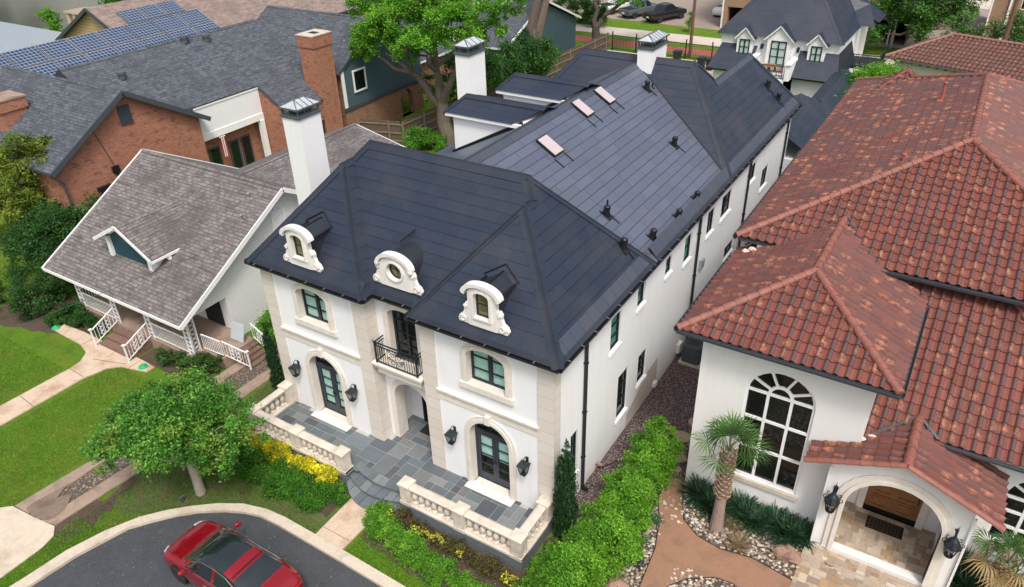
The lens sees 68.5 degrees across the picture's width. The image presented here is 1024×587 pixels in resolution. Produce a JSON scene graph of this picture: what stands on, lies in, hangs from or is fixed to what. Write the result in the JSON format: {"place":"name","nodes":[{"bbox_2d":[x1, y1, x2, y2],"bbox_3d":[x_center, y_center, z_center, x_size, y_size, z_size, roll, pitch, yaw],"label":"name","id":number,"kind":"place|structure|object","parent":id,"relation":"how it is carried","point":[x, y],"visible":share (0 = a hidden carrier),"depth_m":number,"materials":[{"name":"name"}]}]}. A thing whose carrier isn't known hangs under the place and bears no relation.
{"place":"outdoors","nodes":[
{"label":"outdoors","id":0,"kind":"place"},
{"bbox_2d":[0,0,103,31],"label":"road","id":1,"kind":"structure","parent":0,"point":[20,12],"depth_m":89.13,"materials":[{"name":"grey asphalt"}]},
{"bbox_2d":[0,336,244,507],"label":"grass","id":2,"kind":"structure","parent":0,"point":[46,407],"depth_m":30.77,"materials":[{"name":"green plant"}]},
{"bbox_2d":[29,345,280,519],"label":"driveway","id":3,"kind":"structure","parent":0,"point":[82,485],"depth_m":28.07,"materials":[{"name":"grey gravel"}]},
{"bbox_2d":[0,0,356,109],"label":"solar panel house","id":4,"kind":"structure","parent":0,"point":[97,32],"depth_m":58.70,"materials":[{"name":"blue concrete"}]},
{"bbox_2d":[42,372,337,557],"bbox_3d":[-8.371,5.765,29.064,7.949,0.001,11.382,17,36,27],"label":"shaded lawn","id":5,"kind":"structure","parent":0,"point":[322,520],"depth_m":26.88,"materials":[{"name":"green plant"}]},
{"bbox_2d":[76,362,270,496],"bbox_3d":[-11.280,4.997,25.767,5.734,4.949,4.697,11,34,19],"label":"lawn tree","id":6,"kind":"object","parent":5,"relation":"on","point":[165,420],"visible":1,"depth_m":24.56,"materials":[{"name":"green plant"}]},
{"bbox_2d":[261,324,282,389],"bbox_3d":[-9.892,2.752,31.062,0.660,3.613,0.689,17,36,27],"label":"italian cypress","id":7,"kind":"object","parent":5,"relation":"on","point":[268,342],"visible":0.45,"depth_m":30.73,"materials":[{"name":"green plant"}]},
{"bbox_2d":[32,512,379,586],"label":"street","id":8,"kind":"structure","parent":0,"point":[133,557],"depth_m":24.50,"materials":[{"name":"grey asphalt"}]},
{"bbox_2d":[163,520,303,586],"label":"red sedan","id":9,"kind":"object","parent":8,"relation":"on","point":[206,553],"visible":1,"depth_m":22.89,"materials":[{"name":"paint"}]},
{"bbox_2d":[0,5,423,224],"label":"brick house","id":10,"kind":"structure","parent":0,"point":[103,121],"depth_m":48.92,"materials":[{"name":"grey"}]},
{"bbox_2d":[228,138,243,167],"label":"french door","id":11,"kind":"structure","parent":10,"relation":"in","point":[234,146],"depth_m":51.46,"materials":[{"name":"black glass"}]},
{"bbox_2d":[239,133,255,164],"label":"french door","id":12,"kind":"structure","parent":10,"relation":"in","point":[245,140],"depth_m":52.20,"materials":[{"name":"black glass"}]},
{"bbox_2d":[351,66,367,92],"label":"window","id":13,"kind":"structure","parent":10,"relation":"in","point":[358,75],"depth_m":56.18,"materials":[{"name":"white paint"}]},
{"bbox_2d":[390,20,458,101],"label":"grey roof house","id":14,"kind":"structure","parent":0,"point":[425,68],"depth_m":67.54,"materials":[{"name":"concrete"}]},
{"bbox_2d":[0,13,899,586],"bbox_3d":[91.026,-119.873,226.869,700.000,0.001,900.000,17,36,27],"label":"ground","id":15,"kind":"structure","parent":0,"point":[62,351],"depth_m":31.93,"materials":[{"name":"green plant"}]},
{"bbox_2d":[0,506,54,578],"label":"driveway apron","id":16,"kind":"object","parent":15,"relation":"on","point":[22,534],"visible":1,"depth_m":25.42,"materials":[{"name":"concrete"}]},
{"bbox_2d":[0,128,60,228],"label":"edge tree","id":17,"kind":"object","parent":15,"relation":"on","point":[16,193],"visible":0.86,"depth_m":40.81,"materials":[{"name":"green plant"}]},
{"bbox_2d":[0,21,62,52],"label":"metal roof house","id":18,"kind":"structure","parent":15,"relation":"on","point":[14,36],"depth_m":67.98,"materials":[{"name":"white paint"}]},
{"bbox_2d":[35,4,65,31],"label":"young tree","id":19,"kind":"object","parent":15,"relation":"on","point":[47,17],"visible":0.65,"depth_m":77.98,"materials":[{"name":"green plant"}]},
{"bbox_2d":[0,189,104,270],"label":"evergreen","id":20,"kind":"object","parent":15,"relation":"on","point":[44,229],"visible":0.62,"depth_m":39.46,"materials":[{"name":"green plant"}]},
{"bbox_2d":[0,291,112,336],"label":"cottage bed","id":21,"kind":"object","parent":15,"relation":"on","point":[7,319],"visible":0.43,"depth_m":36.94,"materials":[{"name":"soil"}]},
{"bbox_2d":[0,250,74,321],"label":"shrub","id":22,"kind":"object","parent":21,"relation":"on","point":[43,287],"visible":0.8,"depth_m":37.37,"materials":[{"name":"green plant"}]},
{"bbox_2d":[58,298,108,336],"bbox_3d":[-20.682,1.183,36.250,3.546,1.363,1.393,17,36,27],"label":"shrub","id":23,"kind":"object","parent":21,"relation":"on","point":[78,316],"visible":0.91,"depth_m":36.11,"materials":[{"name":"green plant"}]},
{"bbox_2d":[0,324,154,425],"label":"neighbour walk","id":24,"kind":"structure","parent":15,"relation":"on","point":[87,365],"depth_m":33.26,"materials":[{"name":"concrete"}]},
{"bbox_2d":[54,458,163,541],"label":"worn soil","id":25,"kind":"structure","parent":15,"relation":"on","point":[89,509],"depth_m":26.32,"materials":[{"name":"brown soil"}]},
{"bbox_2d":[15,339,276,513],"bbox_3d":[-11.769,2.834,33.925,0.750,0.045,20.900,17,36,27],"label":"driveway strip","id":26,"kind":"object","parent":15,"relation":"on","point":[74,475],"visible":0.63,"depth_m":27.73,"materials":[{"name":"brown concrete"}]},
{"bbox_2d":[26,482,71,519],"bbox_3d":[-16.200,7.396,26.728,1.346,0.001,1.675,17,36,27],"label":"soil spill","id":27,"kind":"object","parent":26,"relation":"on","point":[52,505],"visible":1,"depth_m":26.56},
{"bbox_2d":[42,362,282,525],"bbox_3d":[-10.319,3.248,33.187,0.805,0.045,20.811,18,37,28],"label":"driveway strip","id":28,"kind":"object","parent":15,"relation":"on","point":[102,488],"visible":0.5,"depth_m":27.35,"materials":[{"name":"brown concrete"}]},
{"bbox_2d":[139,348,222,377],"bbox_3d":[-14.368,2.685,34.316,4.000,0.001,3.350,17,36,27],"label":"cottage bed","id":29,"kind":"object","parent":15,"relation":"on","point":[149,359],"visible":0.12,"depth_m":33.52,"materials":[{"name":"soil"}]},
{"bbox_2d":[152,344,224,376],"bbox_3d":[-14.382,3.018,33.080,3.716,1.108,1.393,7,33,13],"label":"shrub","id":30,"kind":"object","parent":29,"relation":"on","point":[199,359],"visible":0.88,"depth_m":32.98,"materials":[{"name":"green plant"}]},
{"bbox_2d":[9,503,404,586],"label":"kerb","id":31,"kind":"structure","parent":15,"relation":"on","point":[362,568],"depth_m":25.05,"materials":[{"name":"concrete"}]},
{"bbox_2d":[0,516,430,586],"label":"grass","id":32,"kind":"structure","parent":15,"relation":"on","point":[85,521],"depth_m":24.58,"materials":[{"name":"green plant"}]},
{"bbox_2d":[41,123,404,368],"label":"cottage","id":33,"kind":"structure","parent":15,"relation":"on","point":[150,212],"depth_m":34.84,"materials":[{"name":"grey"}]},
{"bbox_2d":[252,305,276,346],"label":"shrub","id":34,"kind":"object","parent":15,"relation":"on","point":[265,320],"visible":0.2,"depth_m":34.04,"materials":[{"name":"green plant"}]},
{"bbox_2d":[234,450,349,517],"bbox_3d":[-8.405,6.662,27.612,5.852,0.001,2.092,17,36,27],"label":"planting bed","id":35,"kind":"object","parent":15,"relation":"on","point":[327,511],"visible":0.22,"depth_m":26.30,"materials":[{"name":"soil"}]},
{"bbox_2d":[261,437,294,464],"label":"yellow shrub","id":36,"kind":"object","parent":35,"relation":"on","point":[281,448],"visible":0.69,"depth_m":27.83,"materials":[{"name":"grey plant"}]},
{"bbox_2d":[213,436,350,513],"bbox_3d":[-8.659,6.460,27.234,6.408,1.385,2.108,17,36,27],"label":"hedge","id":37,"kind":"object","parent":35,"relation":"on","point":[300,487],"visible":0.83,"depth_m":26.64,"materials":[{"name":"green plant"}]},
{"bbox_2d":[285,454,318,473],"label":"yellow shrub","id":38,"kind":"object","parent":35,"relation":"on","point":[308,461],"visible":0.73,"depth_m":27.26,"materials":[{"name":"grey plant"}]},
{"bbox_2d":[305,461,340,485],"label":"yellow shrub","id":39,"kind":"object","parent":35,"relation":"on","point":[328,472],"visible":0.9,"depth_m":26.78,"materials":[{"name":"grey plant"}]},
{"bbox_2d":[316,498,370,549],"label":"front walk","id":40,"kind":"structure","parent":15,"relation":"on","point":[344,521],"depth_m":25.42,"materials":[{"name":"concrete"}]},
{"bbox_2d":[357,119,403,144],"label":"board fence","id":41,"kind":"object","parent":15,"relation":"on","point":[390,130],"visible":0.53,"depth_m":55.92,"materials":[{"name":"brown wood"}]},
{"bbox_2d":[252,401,553,571],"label":"terrace","id":42,"kind":"structure","parent":15,"relation":"on","point":[381,469],"depth_m":26.87,"materials":[{"name":"grey stone"}]},
{"bbox_2d":[246,380,353,474],"bbox_3d":[-7.530,4.964,28.533,5.030,0.950,2.150,17,36,27],"label":"balustrade","id":43,"kind":"object","parent":42,"relation":"on","point":[297,438],"visible":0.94,"depth_m":27.94,"materials":[{"name":"stone"}]},
{"bbox_2d":[397,475,552,562],"bbox_3d":[-1.224,6.896,25.111,4.890,0.950,2.150,17,36,27],"label":"balustrade","id":44,"kind":"object","parent":42,"relation":"on","point":[517,545],"visible":1,"depth_m":24.30,"materials":[{"name":"stone"}]},
{"bbox_2d":[402,126,447,150],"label":"shrub","id":45,"kind":"object","parent":15,"relation":"on","point":[421,136],"visible":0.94,"depth_m":54.46,"materials":[{"name":"green plant"}]},
{"bbox_2d":[340,0,527,145],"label":"pecan tree","id":46,"kind":"object","parent":15,"relation":"on","point":[416,38],"visible":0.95,"depth_m":50.94,"materials":[{"name":"green plant"}]},
{"bbox_2d":[361,511,561,586],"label":"planting bed","id":47,"kind":"object","parent":15,"relation":"on","point":[482,579],"visible":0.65,"depth_m":24.26,"materials":[{"name":"soil"}]},
{"bbox_2d":[360,499,500,586],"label":"hedge","id":48,"kind":"object","parent":47,"relation":"on","point":[403,545],"visible":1,"depth_m":23.99,"materials":[{"name":"green plant"}]},
{"bbox_2d":[386,504,520,586],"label":"bare shrubs","id":49,"kind":"object","parent":47,"relation":"on","point":[463,551],"visible":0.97,"depth_m":24.12,"materials":[{"name":"plant"}]},
{"bbox_2d":[510,537,563,586],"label":"hedge","id":50,"kind":"object","parent":47,"relation":"on","point":[538,561],"visible":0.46,"depth_m":23.46,"materials":[{"name":"green plant"}]},
{"bbox_2d":[551,438,581,539],"bbox_3d":[1.685,6.358,23.840,0.915,4.624,1.052,-18,35,-24],"label":"italian cypress","id":51,"kind":"object","parent":47,"relation":"on","point":[565,505],"visible":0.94,"depth_m":23.59,"materials":[{"name":"green plant"}]},
{"bbox_2d":[419,41,531,103],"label":"garden tree","id":52,"kind":"object","parent":15,"relation":"on","point":[494,78],"visible":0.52,"depth_m":58.80,"materials":[{"name":"green plant"}]},
{"bbox_2d":[402,33,609,143],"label":"board fence","id":53,"kind":"object","parent":15,"relation":"on","point":[427,119],"visible":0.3,"depth_m":64.45,"materials":[{"name":"brown wood"}]},
{"bbox_2d":[244,29,803,525],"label":"french style house","id":54,"kind":"structure","parent":15,"relation":"on","point":[490,275],"depth_m":26.29,"materials":[{"name":"blue tile"}]},
{"bbox_2d":[301,289,327,322],"bbox_3d":[-6.938,0.346,26.973,1.440,1.450,0.125,17,36,27],"label":"window","id":55,"kind":"structure","parent":54,"relation":"in","point":[316,308],"depth_m":27.21,"materials":[{"name":"teal glass"}]},
{"bbox_2d":[318,365,338,411],"bbox_3d":[-7.139,3.702,29.273,0.705,2.115,0.151,17,36,27],"label":"door","id":56,"kind":"structure","parent":54,"relation":"in","point":[329,392],"depth_m":29.33,"materials":[{"name":"black paint"}]},
{"bbox_2d":[392,310,418,360],"bbox_3d":[-3.548,1.357,25.757,1.200,2.100,0.090,17,36,27],"label":"balcony door","id":57,"kind":"structure","parent":54,"relation":"in","point":[405,332],"depth_m":25.89,"materials":[{"name":"black glass"}]},
{"bbox_2d":[477,431,496,482],"bbox_3d":[-0.859,5.625,25.865,0.705,2.115,0.151,17,36,27],"label":"door","id":58,"kind":"structure","parent":54,"relation":"in","point":[486,444],"depth_m":25.81,"materials":[{"name":"black paint"}]},
{"bbox_2d":[470,351,504,389],"bbox_3d":[-0.658,2.270,23.565,1.440,1.450,0.125,17,36,27],"label":"window","id":59,"kind":"structure","parent":54,"relation":"in","point":[485,368],"depth_m":23.76,"materials":[{"name":"teal glass"}]},
{"bbox_2d":[495,439,509,488],"bbox_3d":[-0.252,5.811,25.535,0.705,2.115,0.151,17,36,27],"label":"door","id":60,"kind":"structure","parent":54,"relation":"in","point":[501,448],"depth_m":25.52,"materials":[{"name":"blue paint"}]},
{"bbox_2d":[609,311,621,357],"bbox_3d":[3.472,1.316,25.480,0.230,1.500,0.930,17,36,27],"label":"window","id":61,"kind":"structure","parent":54,"relation":"in","point":[614,330],"depth_m":25.70,"materials":[{"name":"black glass"}]},
{"bbox_2d":[615,368,627,424],"bbox_3d":[4.041,3.734,27.893,0.230,2.160,1.020,17,36,27],"label":"window","id":62,"kind":"structure","parent":54,"relation":"in","point":[622,378],"depth_m":28.10,"materials":[{"name":"black glass"}]},
{"bbox_2d":[493,27,564,77],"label":"garden tree","id":63,"kind":"object","parent":15,"relation":"on","point":[548,50],"visible":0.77,"depth_m":61.79,"materials":[{"name":"green plant"}]},
{"bbox_2d":[526,0,549,56],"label":"forked tree","id":64,"kind":"object","parent":15,"relation":"on","point":[537,16],"visible":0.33,"depth_m":68.51,"materials":[{"name":"brown plant"}]},
{"bbox_2d":[565,0,591,23],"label":"shrub","id":65,"kind":"object","parent":15,"relation":"on","point":[576,4],"visible":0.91,"depth_m":87.58,"materials":[{"name":"green plant"}]},
{"bbox_2d":[580,0,609,27],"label":"shrub","id":66,"kind":"object","parent":15,"relation":"on","point":[603,9],"visible":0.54,"depth_m":86.58,"materials":[{"name":"green plant"}]},
{"bbox_2d":[518,413,688,586],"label":"loose hedge","id":67,"kind":"object","parent":15,"relation":"on","point":[595,550],"visible":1,"depth_m":23.64,"materials":[{"name":"green plant"}]},
{"bbox_2d":[591,0,645,39],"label":"spreading tree","id":68,"kind":"object","parent":15,"relation":"on","point":[596,25],"visible":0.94,"depth_m":77.08,"materials":[{"name":"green plant"}]},
{"bbox_2d":[574,347,699,524],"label":"gravel side yard","id":69,"kind":"structure","parent":15,"relation":"on","point":[672,394],"depth_m":29.84,"materials":[{"name":"gravel"}]},
{"bbox_2d":[678,337,703,369],"bbox_3d":[7.857,2.519,32.578,0.960,0.994,0.960,17,36,27],"label":"air conditioner","id":70,"kind":"object","parent":69,"relation":"on","point":[692,348],"visible":0.87,"depth_m":32.30,"materials":[{"name":"black paint"}]},
{"bbox_2d":[617,489,661,586],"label":"river pebble bed","id":71,"kind":"object","parent":15,"relation":"on","point":[636,578],"visible":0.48,"depth_m":23.89,"materials":[{"name":"beige gravel"}]},
{"bbox_2d":[621,488,802,586],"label":"river stones","id":72,"kind":"object","parent":71,"relation":"on","point":[711,535],"visible":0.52,"depth_m":24.52,"materials":[{"name":"beige stone"}]},
{"bbox_2d":[611,31,715,59],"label":"iron fence","id":73,"kind":"object","parent":15,"relation":"on","point":[635,50],"visible":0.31,"depth_m":74.55,"materials":[{"name":"metal"}]},
{"bbox_2d":[670,578,735,586],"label":"river pebble bed","id":74,"kind":"object","parent":15,"relation":"on","point":[715,582],"visible":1,"depth_m":23.20,"materials":[{"name":"beige gravel"}]},
{"bbox_2d":[576,23,895,65],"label":"trail","id":75,"kind":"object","parent":15,"relation":"on","point":[708,41],"depth_m":83.41,"materials":[{"name":"concrete"}]},
{"bbox_2d":[683,480,802,578],"bbox_3d":[7.650,7.853,24.882,5.050,0.001,2.290,17,36,27],"label":"river pebble bed","id":76,"kind":"object","parent":15,"relation":"on","point":[788,571],"visible":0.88,"depth_m":24.57,"materials":[{"name":"beige gravel"}]},
{"bbox_2d":[677,473,715,508],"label":"spiky plant","id":77,"kind":"object","parent":76,"relation":"on","point":[694,485],"visible":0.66,"depth_m":26.07,"materials":[{"name":"green plant"}]},
{"bbox_2d":[690,482,735,519],"bbox_3d":[6.882,6.989,25.541,1.860,0.762,1.650,-1,32,2],"label":"spiky plant","id":78,"kind":"object","parent":76,"relation":"on","point":[702,499],"visible":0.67,"depth_m":25.62,"materials":[{"name":"green plant"}]},
{"bbox_2d":[687,409,775,531],"bbox_3d":[6.703,5.813,23.675,2.599,4.835,2.761,17,36,27],"label":"fan palm","id":79,"kind":"object","parent":76,"relation":"on","point":[728,456],"visible":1,"depth_m":23.16,"materials":[{"name":"green plant"}]},
{"bbox_2d":[720,530,757,553],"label":"grass tuft","id":80,"kind":"object","parent":76,"relation":"on","point":[733,539],"visible":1,"depth_m":24.32,"materials":[{"name":"beige plant"}]},
{"bbox_2d":[724,488,767,527],"bbox_3d":[7.805,7.108,25.247,1.863,0.823,1.694,0,32,3],"label":"spiky plant","id":81,"kind":"object","parent":76,"relation":"on","point":[738,501],"visible":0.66,"depth_m":25.37,"materials":[{"name":"green plant"}]},
{"bbox_2d":[727,497,777,543],"bbox_3d":[8.112,7.375,24.823,1.662,0.799,1.771,-10,33,-13],"label":"spiky plant","id":82,"kind":"object","parent":76,"relation":"on","point":[758,513],"visible":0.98,"depth_m":24.82,"materials":[{"name":"green plant"}]},
{"bbox_2d":[753,499,796,536],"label":"spiky plant","id":83,"kind":"object","parent":76,"relation":"on","point":[772,510],"visible":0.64,"depth_m":24.93,"materials":[{"name":"green plant"}]},
{"bbox_2d":[771,544,801,564],"bbox_3d":[8.754,8.306,23.953,0.982,0.636,0.597,17,36,27],"label":"boulder","id":84,"kind":"object","parent":76,"relation":"on","point":[790,553],"visible":0.96,"depth_m":23.77,"materials":[{"name":"stone"}]},
{"bbox_2d":[764,506,810,552],"bbox_3d":[8.909,7.553,24.494,1.858,0.802,1.820,-23,37,-30],"label":"spiky plant","id":85,"kind":"object","parent":76,"relation":"on","point":[780,531],"visible":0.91,"depth_m":24.41,"materials":[{"name":"green plant"}]},
{"bbox_2d":[779,512,820,554],"bbox_3d":[9.300,7.655,24.374,1.786,0.736,1.753,-20,36,-26],"label":"spiky plant","id":86,"kind":"object","parent":76,"relation":"on","point":[808,538],"visible":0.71,"depth_m":24.35,"materials":[{"name":"green plant"}]},
{"bbox_2d":[549,0,989,48],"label":"parking lot","id":87,"kind":"structure","parent":15,"relation":"on","point":[705,18],"depth_m":88.70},
{"bbox_2d":[618,0,656,18],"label":"pickup truck","id":88,"kind":"object","parent":87,"relation":"on","point":[634,12],"visible":0.76,"depth_m":90.70,"materials":[{"name":"grey paint"}]},
{"bbox_2d":[642,2,686,22],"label":"car","id":89,"kind":"object","parent":87,"relation":"on","point":[660,12],"visible":1,"depth_m":88.47,"materials":[{"name":"black paint"}]},
{"bbox_2d":[720,0,921,43],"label":"brick apartments","id":90,"kind":"structure","parent":87,"relation":"on","point":[731,9],"depth_m":84.16,"materials":[{"name":"white paint"}]},
{"bbox_2d":[983,0,1023,39],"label":"brick apartments","id":91,"kind":"structure","parent":87,"relation":"on","point":[998,7],"depth_m":76.07,"materials":[{"name":"white paint"}]},
{"bbox_2d":[706,0,886,97],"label":"guest house","id":92,"kind":"structure","parent":15,"relation":"on","point":[813,45],"depth_m":58.79,"materials":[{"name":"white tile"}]},
{"bbox_2d":[782,69,852,171],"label":"garage link","id":93,"kind":"object","parent":15,"relation":"on","point":[809,116],"visible":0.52,"depth_m":47.67,"materials":[{"name":"blue tile"}]},
{"bbox_2d":[674,68,1023,586],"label":"clay tile villa","id":94,"kind":"object","parent":15,"relation":"on","point":[852,317],"visible":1,"depth_m":23.71,"materials":[{"name":"red tile"}]},
{"bbox_2d":[733,372,815,501],"bbox_3d":[8.285,4.420,23.866,2.360,4.740,0.260,17,36,27],"label":"window","id":95,"kind":"structure","parent":94,"relation":"in","point":[784,408],"depth_m":23.79,"materials":[{"name":"glass"}]},
{"bbox_2d":[823,484,842,513],"bbox_3d":[9.659,6.135,22.599,0.571,1.270,0.542,-22,37,-29],"label":"wall lantern","id":96,"kind":"object","parent":94,"relation":"attached to","point":[832,499],"depth_m":22.54,"materials":[{"name":"metal"}]},
{"bbox_2d":[864,485,922,521],"bbox_3d":[12.481,6.194,24.284,1.600,2.650,0.157,17,36,27],"label":"door","id":97,"kind":"structure","parent":94,"relation":"in","point":[899,502],"depth_m":24.64,"materials":[{"name":"brown wood"}]},
{"bbox_2d":[942,527,964,558],"bbox_3d":[12.409,6.977,21.107,0.571,1.270,0.542,-22,37,-29],"label":"wall lantern","id":98,"kind":"object","parent":94,"relation":"attached to","point":[952,544],"depth_m":21.04,"materials":[{"name":"metal"}]},
{"bbox_2d":[977,481,1023,557],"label":"window","id":99,"kind":"structure","parent":94,"relation":"in","point":[1014,515],"depth_m":22.31,"materials":[{"name":"white paint"}]},
{"bbox_2d":[790,501,935,586],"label":"entry paving","id":100,"kind":"structure","parent":15,"relation":"on","point":[911,550],"depth_m":23.69,"materials":[{"name":"stone"}]},
{"bbox_2d":[865,515,903,539],"bbox_3d":[12.152,7.621,24.526,1.100,0.023,0.550,17,36,27],"label":"door mat","id":101,"kind":"object","parent":100,"relation":"on","point":[885,527],"depth_m":24.51,"materials":[{"name":"brown fabric"}]},
{"bbox_2d":[834,53,913,96],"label":"bright shrub tree","id":102,"kind":"object","parent":15,"relation":"on","point":[878,70],"visible":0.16,"depth_m":53.06,"materials":[{"name":"green plant"}]},
{"bbox_2d":[865,0,988,45],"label":"broad tree","id":103,"kind":"object","parent":15,"relation":"on","point":[925,18],"visible":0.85,"depth_m":69.78,"materials":[{"name":"green plant"}]},
{"bbox_2d":[885,32,1023,80],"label":"tile house","id":104,"kind":"structure","parent":15,"relation":"on","point":[952,53],"depth_m":52.67,"materials":[{"name":"tile"}]},
{"bbox_2d":[965,6,1023,42],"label":"airy tree","id":105,"kind":"object","parent":15,"relation":"on","point":[1017,30],"visible":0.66,"depth_m":64.57,"materials":[{"name":"green plant"}]},
{"bbox_2d":[440,0,580,76],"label":"grey roof house","id":106,"kind":"structure","parent":0,"point":[560,25],"depth_m":73.72,"materials":[{"name":"concrete"}]},
{"bbox_2d":[640,477,791,586],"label":"granite path","id":107,"kind":"structure","parent":0,"point":[683,547],"depth_m":23.92,"materials":[{"name":"brown gravel"}]},
{"bbox_2d":[575,35,859,69],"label":"red path","id":108,"kind":"structure","parent":0,"point":[585,38],"depth_m":79.78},
{"label":"river pebble bed","id":109,"kind":"structure","parent":0,"visible":0},
{"bbox_2d":[945,559,985,586],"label":"spiky plant","id":110,"kind":"object","parent":109,"relation":"on","point":[958,574],"visible":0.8,"depth_m":22.66,"materials":[{"name":"green plant"}]},
{"bbox_2d":[960,525,1023,586],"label":"fan palm","id":111,"kind":"object","parent":109,"relation":"on","point":[1001,571],"visible":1,"depth_m":21.27,"materials":[{"name":"green plant"}]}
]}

